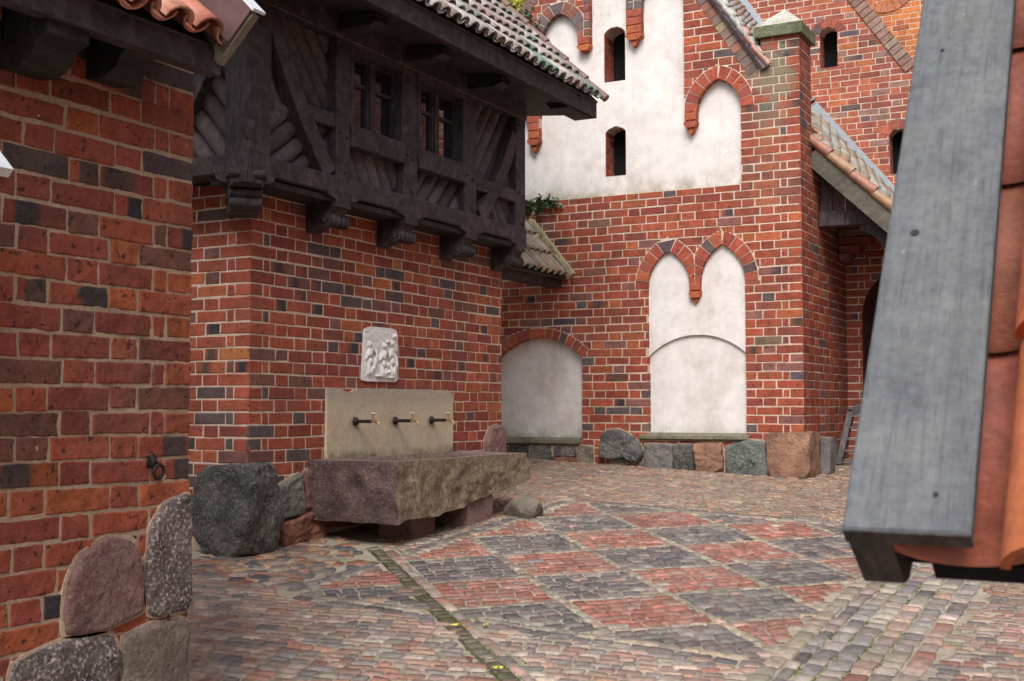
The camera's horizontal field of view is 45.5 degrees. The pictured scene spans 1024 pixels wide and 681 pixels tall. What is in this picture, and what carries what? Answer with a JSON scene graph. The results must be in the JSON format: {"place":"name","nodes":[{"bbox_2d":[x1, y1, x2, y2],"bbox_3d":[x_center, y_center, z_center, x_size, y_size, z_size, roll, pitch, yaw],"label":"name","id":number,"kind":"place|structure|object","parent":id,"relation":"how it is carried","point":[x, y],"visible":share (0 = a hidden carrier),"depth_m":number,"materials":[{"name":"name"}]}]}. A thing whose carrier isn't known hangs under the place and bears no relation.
{"place":"outdoors","nodes":[
{"label":"outdoors","id":0,"kind":"place"},
{"bbox_2d":[287,499,860,665],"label":"chequered paving","id":1,"kind":"structure","parent":0,"point":[804,561],"depth_m":8.61,"materials":[{"name":"stone"}]},
{"bbox_2d":[187,457,1023,680],"bbox_3d":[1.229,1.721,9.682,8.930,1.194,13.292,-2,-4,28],"label":"paving","id":2,"kind":"structure","parent":0,"point":[548,480],"depth_m":7.37,"materials":[{"name":"stone"}]},
{"bbox_2d":[308,451,530,538],"bbox_3d":[-0.739,1.390,10.771,0.928,0.740,2.327,-2,-4,28],"label":"stone trough","id":3,"kind":"object","parent":2,"relation":"on","point":[406,496],"visible":0.98,"depth_m":10.00,"materials":[{"name":"stone"}]},
{"bbox_2d":[324,387,452,458],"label":"stone slab","id":4,"kind":"structure","parent":3,"relation":"on","point":[344,437],"depth_m":10.96,"materials":[{"name":"stone"}]},
{"bbox_2d":[352,412,380,426],"bbox_3d":[-1.239,0.675,10.485,0.265,0.126,0.075,-2,-4,28],"label":"water tap","id":5,"kind":"object","parent":4,"relation":"attached to","point":[355,421],"visible":1,"depth_m":10.47,"materials":[{"name":"metal"}]},
{"bbox_2d":[393,412,419,425],"bbox_3d":[-0.947,0.706,11.034,0.265,0.126,0.075,-2,-4,28],"label":"water tap","id":6,"kind":"object","parent":4,"relation":"attached to","point":[396,420],"visible":1,"depth_m":11.02,"materials":[{"name":"metal"}]},
{"bbox_2d":[429,411,454,424],"bbox_3d":[-0.655,0.736,11.582,0.265,0.126,0.075,-2,-4,28],"label":"water tap","id":7,"kind":"object","parent":4,"relation":"attached to","point":[432,419],"visible":1,"depth_m":11.57,"materials":[{"name":"metal"}]},
{"bbox_2d":[368,546,534,680],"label":"gutter","id":8,"kind":"object","parent":2,"relation":"on","point":[472,640],"visible":0.99,"depth_m":7.45,"materials":[{"name":"stone"}]},
{"bbox_2d":[504,494,543,518],"bbox_3d":[0.096,1.548,11.136,0.367,0.283,0.289,-2,-4,28],"label":"boulder","id":9,"kind":"object","parent":2,"relation":"on","point":[524,506],"visible":0.79,"depth_m":11.02,"materials":[{"name":"grey stone"}]},
{"bbox_2d":[366,546,941,680],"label":"moss","id":10,"kind":"object","parent":2,"relation":"on","point":[795,674],"visible":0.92,"depth_m":7.15,"materials":[{"name":"green plant"}]},
{"bbox_2d":[835,465,851,467],"bbox_3d":[4.878,1.621,14.469,2.035,0.260,0.750,-2,-4,28],"label":"stone step","id":11,"kind":"object","parent":2,"relation":"on","point":[845,466],"visible":0.04,"depth_m":14.57,"materials":[{"name":"grey stone"}]},
{"bbox_2d":[836,404,860,464],"bbox_3d":[4.335,1.147,14.728,0.802,0.757,0.367,-2,-4,28],"label":"wooden ladder","id":12,"kind":"object","parent":11,"relation":"on","point":[853,412],"visible":0.39,"depth_m":14.80,"materials":[{"name":"grey wood"}]},
{"bbox_2d":[744,562,983,680],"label":"kerb setts","id":13,"kind":"structure","parent":2,"relation":"on","point":[919,662],"depth_m":7.15,"materials":[{"name":"stone"}]},
{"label":"ground","id":14,"kind":"structure","parent":0,"visible":0},
{"bbox_2d":[0,0,265,680],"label":"brick house","id":15,"kind":"structure","parent":14,"relation":"on","point":[96,211],"depth_m":4.85,"materials":[{"name":"red brick"}]},
{"bbox_2d":[0,152,13,177],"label":"canopy","id":16,"kind":"object","parent":15,"relation":"attached to","point":[6,169],"visible":1,"depth_m":3.94,"materials":[{"name":"white wood"}]},
{"bbox_2d":[188,0,608,556],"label":"brick house","id":17,"kind":"structure","parent":14,"relation":"on","point":[358,166],"depth_m":10.14,"materials":[{"name":"brick"}]},
{"bbox_2d":[350,42,404,142],"bbox_3d":[-1.212,-2.114,10.540,0.148,0.695,0.820,-2,-4,28],"label":"window","id":18,"kind":"structure","parent":17,"relation":"in","point":[377,82],"depth_m":10.65,"materials":[{"name":"brown wood"}]},
{"bbox_2d":[361,326,398,381],"bbox_3d":[-1.168,0.124,10.930,0.059,0.487,0.557,-2,-4,28],"label":"relief plaque","id":19,"kind":"object","parent":17,"relation":"attached to","point":[379,360],"visible":1,"depth_m":10.91,"materials":[{"name":"white stone"}]},
{"bbox_2d":[417,72,465,163],"bbox_3d":[-0.714,-2.063,11.474,0.148,0.695,0.860,-2,-4,28],"label":"window","id":20,"kind":"structure","parent":17,"relation":"in","point":[441,108],"depth_m":11.60,"materials":[{"name":"brown wood"}]},
{"bbox_2d":[507,0,527,10],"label":"tree","id":21,"kind":"object","parent":14,"relation":"on","point":[512,2],"depth_m":20.77,"materials":[{"name":"yellow plant"}]},
{"bbox_2d":[501,0,884,478],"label":"brick house","id":22,"kind":"structure","parent":14,"relation":"on","point":[710,305],"depth_m":14.62,"materials":[{"name":"brick"}]},
{"bbox_2d":[512,0,550,42],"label":"ivy","id":23,"kind":"object","parent":22,"relation":"attached to","point":[530,16],"visible":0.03,"depth_m":15.53,"materials":[{"name":"green plant"}]},
{"bbox_2d":[502,218,575,287],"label":"pent roof","id":24,"kind":"structure","parent":22,"relation":"attached to","point":[546,265],"depth_m":14.75,"materials":[{"name":"tile"}]},
{"bbox_2d":[525,193,563,217],"bbox_3d":[0.279,-1.692,15.383,0.804,0.314,0.194,-1,-3,24],"label":"ivy","id":25,"kind":"object","parent":22,"relation":"attached to","point":[547,203],"visible":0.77,"depth_m":15.34,"materials":[{"name":"green plant"}]},
{"bbox_2d":[604,27,624,82],"bbox_3d":[1.346,-3.536,15.256,0.322,0.725,0.331,-2,-4,28],"label":"slit window","id":26,"kind":"structure","parent":22,"relation":"in","point":[614,37],"depth_m":15.38,"materials":[{"name":"brick"}]},
{"bbox_2d":[605,126,625,176],"bbox_3d":[1.344,-2.322,15.167,0.311,0.660,0.291,-2,-4,28],"label":"slit window","id":27,"kind":"structure","parent":22,"relation":"in","point":[615,137],"depth_m":15.28,"materials":[{"name":"brick"}]},
{"bbox_2d":[810,101,894,262],"bbox_3d":[4.341,-0.846,15.096,1.989,5.054,2.439,-2,-4,28],"label":"porch","id":28,"kind":"object","parent":22,"relation":"attached to","point":[856,202],"visible":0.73,"depth_m":14.34,"materials":[{"name":"tile"}]},
{"bbox_2d":[613,0,913,185],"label":"brick house","id":29,"kind":"structure","parent":14,"relation":"on","point":[862,62],"depth_m":19.41,"materials":[{"name":"red brick"}]},
{"bbox_2d":[820,28,837,68],"bbox_3d":[5.170,-4.718,19.801,0.320,0.695,0.311,-2,-4,28],"label":"slit window","id":30,"kind":"structure","parent":29,"relation":"in","point":[828,37],"depth_m":19.91,"materials":[{"name":"brick"}]},
{"bbox_2d":[889,129,903,173],"bbox_3d":[6.110,-2.955,19.203,0.320,0.760,0.311,-2,-4,28],"label":"slit window","id":31,"kind":"structure","parent":29,"relation":"in","point":[895,140],"depth_m":19.34,"materials":[{"name":"brick"}]},
{"bbox_2d":[865,0,922,59],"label":"brick house","id":32,"kind":"structure","parent":14,"relation":"on","point":[900,19],"depth_m":22.07,"materials":[{"name":"brick"}]},
{"bbox_2d":[842,0,1023,583],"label":"gate roof","id":33,"kind":"structure","parent":14,"relation":"on","point":[936,480],"depth_m":1.87,"materials":[{"name":"wood"}]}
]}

